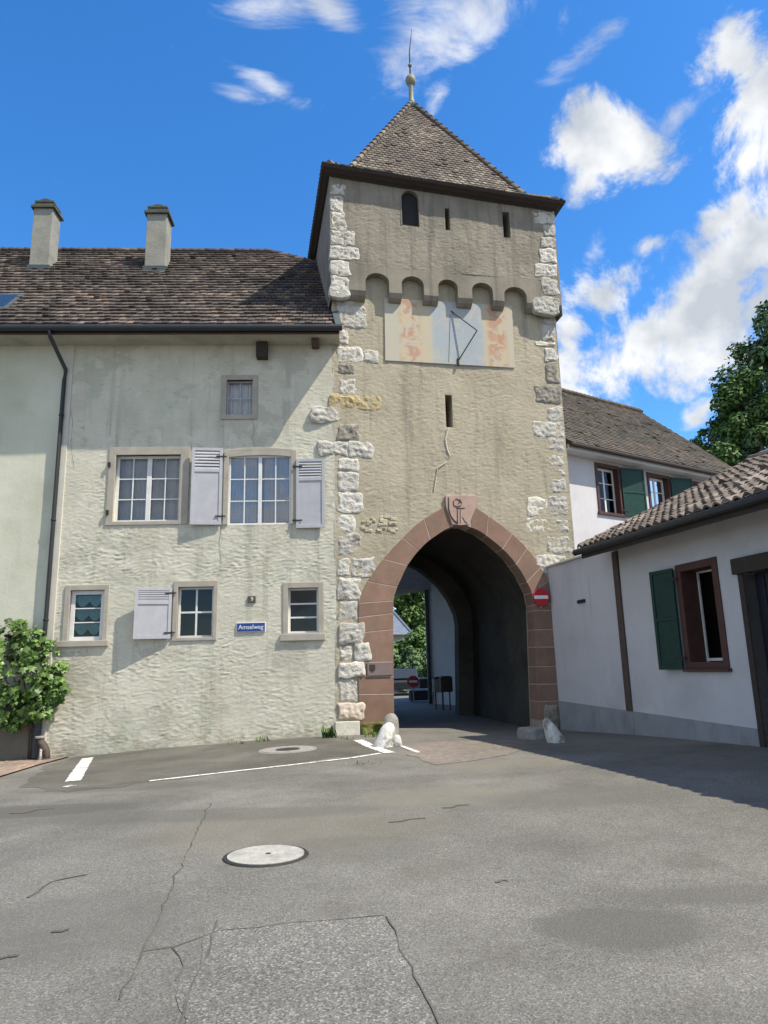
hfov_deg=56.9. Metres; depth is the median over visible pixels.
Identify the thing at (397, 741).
guard stone
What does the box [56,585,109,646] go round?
window
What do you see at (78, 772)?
road marking
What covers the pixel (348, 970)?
asphalt patch
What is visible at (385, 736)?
guard stone
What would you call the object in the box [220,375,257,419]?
window
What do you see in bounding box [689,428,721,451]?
tree
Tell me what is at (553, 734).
guard stone
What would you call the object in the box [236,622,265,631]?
street sign
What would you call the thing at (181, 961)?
seam
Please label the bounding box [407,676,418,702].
no entry sign
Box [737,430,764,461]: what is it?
tree
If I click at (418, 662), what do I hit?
bush
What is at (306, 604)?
window
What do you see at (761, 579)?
door
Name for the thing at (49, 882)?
seam
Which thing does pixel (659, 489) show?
window
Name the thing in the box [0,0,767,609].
sky
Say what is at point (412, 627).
tree
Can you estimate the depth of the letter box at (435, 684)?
26.66 m
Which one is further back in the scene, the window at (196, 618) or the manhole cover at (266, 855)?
the window at (196, 618)
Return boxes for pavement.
[0,756,67,775]
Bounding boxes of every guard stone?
[373,722,394,747]
[383,713,398,733]
[393,734,401,746]
[543,718,565,742]
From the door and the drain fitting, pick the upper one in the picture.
the door
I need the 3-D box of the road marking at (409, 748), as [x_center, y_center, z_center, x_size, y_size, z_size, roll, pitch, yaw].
[0.509,4.644,13.887,0.106,0.002,1.222,2,-13,-14]
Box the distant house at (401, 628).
[393,611,410,644]
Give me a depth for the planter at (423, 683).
34.74 m
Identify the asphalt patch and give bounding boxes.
[176,914,433,1023]
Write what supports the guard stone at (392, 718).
on the ground
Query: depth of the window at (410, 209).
20.60 m
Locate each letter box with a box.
[431,677,442,708]
[439,676,452,710]
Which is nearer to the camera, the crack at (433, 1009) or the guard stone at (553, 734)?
the crack at (433, 1009)
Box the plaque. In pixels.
[367,662,391,675]
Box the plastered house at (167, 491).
[0,198,341,760]
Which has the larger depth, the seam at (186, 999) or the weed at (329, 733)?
the weed at (329, 733)
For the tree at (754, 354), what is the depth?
48.82 m
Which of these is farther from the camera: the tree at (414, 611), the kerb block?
the tree at (414, 611)
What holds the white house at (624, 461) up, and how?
on the ground
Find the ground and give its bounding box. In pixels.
[0,690,767,1023]
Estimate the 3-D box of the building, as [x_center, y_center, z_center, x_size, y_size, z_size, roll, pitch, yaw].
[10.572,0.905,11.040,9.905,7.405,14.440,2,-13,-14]
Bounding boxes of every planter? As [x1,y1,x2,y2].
[407,688,427,701]
[418,667,427,688]
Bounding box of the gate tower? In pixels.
[307,29,574,734]
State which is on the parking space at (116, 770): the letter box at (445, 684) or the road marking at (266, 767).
the road marking at (266, 767)
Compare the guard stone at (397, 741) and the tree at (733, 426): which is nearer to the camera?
the guard stone at (397, 741)
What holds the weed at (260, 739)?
on the parking space at (116, 770)
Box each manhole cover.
[222,844,308,866]
[258,746,316,753]
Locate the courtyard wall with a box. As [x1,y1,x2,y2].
[546,555,600,732]
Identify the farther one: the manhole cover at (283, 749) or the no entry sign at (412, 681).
the no entry sign at (412, 681)
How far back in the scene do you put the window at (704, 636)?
13.57 m
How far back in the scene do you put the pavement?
15.56 m
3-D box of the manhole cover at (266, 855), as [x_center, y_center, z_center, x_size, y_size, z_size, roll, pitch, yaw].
[-1.037,3.012,6.225,0.751,0.020,0.751,4,-14,-22]
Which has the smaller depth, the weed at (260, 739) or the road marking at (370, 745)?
the road marking at (370, 745)
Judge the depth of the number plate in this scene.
17.77 m
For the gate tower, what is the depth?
19.90 m
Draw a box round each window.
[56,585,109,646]
[105,446,189,525]
[172,580,217,640]
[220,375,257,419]
[222,447,295,524]
[280,582,324,640]
[400,189,419,226]
[594,462,625,517]
[646,472,671,507]
[674,556,732,671]
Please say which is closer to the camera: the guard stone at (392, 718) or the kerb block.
the kerb block
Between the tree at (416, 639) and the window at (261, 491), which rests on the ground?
the tree at (416, 639)
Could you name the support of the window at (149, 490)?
in the plastered house at (167, 491)
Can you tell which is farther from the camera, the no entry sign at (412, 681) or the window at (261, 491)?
the no entry sign at (412, 681)
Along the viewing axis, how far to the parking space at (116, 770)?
13.52 m
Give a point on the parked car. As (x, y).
(401, 676)
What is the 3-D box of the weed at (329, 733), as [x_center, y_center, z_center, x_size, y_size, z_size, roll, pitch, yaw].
[-1.138,5.127,16.599,0.718,0.312,0.323,-1,-12,0]
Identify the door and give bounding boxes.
[754,571,767,669]
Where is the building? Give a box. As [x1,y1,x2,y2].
[572,449,767,746]
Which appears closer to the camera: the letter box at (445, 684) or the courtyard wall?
the courtyard wall
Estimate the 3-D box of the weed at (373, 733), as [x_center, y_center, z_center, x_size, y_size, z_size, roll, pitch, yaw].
[-0.199,5.170,16.647,0.627,0.220,0.265,-1,-12,0]
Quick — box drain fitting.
[35,735,51,759]
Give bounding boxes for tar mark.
[0,954,18,958]
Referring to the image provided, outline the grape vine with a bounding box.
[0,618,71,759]
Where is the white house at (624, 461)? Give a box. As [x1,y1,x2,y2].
[394,388,730,704]
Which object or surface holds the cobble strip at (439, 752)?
on the ground
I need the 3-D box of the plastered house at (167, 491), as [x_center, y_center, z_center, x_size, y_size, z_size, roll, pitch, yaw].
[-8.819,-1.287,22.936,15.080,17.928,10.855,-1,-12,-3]
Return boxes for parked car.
[394,668,417,689]
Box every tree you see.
[393,591,424,640]
[393,593,424,634]
[393,625,426,667]
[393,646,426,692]
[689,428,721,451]
[697,300,767,458]
[706,369,767,466]
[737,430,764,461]
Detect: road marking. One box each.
[65,757,93,781]
[148,753,380,780]
[354,740,392,752]
[401,746,418,751]
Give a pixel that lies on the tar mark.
(9, 956)
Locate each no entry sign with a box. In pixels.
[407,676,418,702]
[532,584,548,608]
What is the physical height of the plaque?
0.317 m
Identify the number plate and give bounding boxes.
[248,596,255,602]
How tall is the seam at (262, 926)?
0.006 m
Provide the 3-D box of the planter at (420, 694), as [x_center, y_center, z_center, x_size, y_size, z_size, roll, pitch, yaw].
[1.703,8.323,31.952,1.180,0.670,0.580,1,-13,-11]
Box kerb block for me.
[517,726,545,739]
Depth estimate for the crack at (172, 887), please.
4.67 m
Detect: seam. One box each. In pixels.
[28,874,86,896]
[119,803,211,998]
[143,914,384,950]
[172,947,184,979]
[179,920,217,1023]
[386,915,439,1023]
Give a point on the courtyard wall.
(578, 700)
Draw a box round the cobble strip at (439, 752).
[402,740,537,764]
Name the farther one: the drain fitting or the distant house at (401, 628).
the distant house at (401, 628)
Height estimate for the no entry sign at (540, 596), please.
0.640 m
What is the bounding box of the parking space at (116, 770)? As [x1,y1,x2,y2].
[19,737,379,791]
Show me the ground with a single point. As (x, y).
(634, 872)
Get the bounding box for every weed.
[256,736,270,741]
[321,725,346,737]
[362,728,378,736]

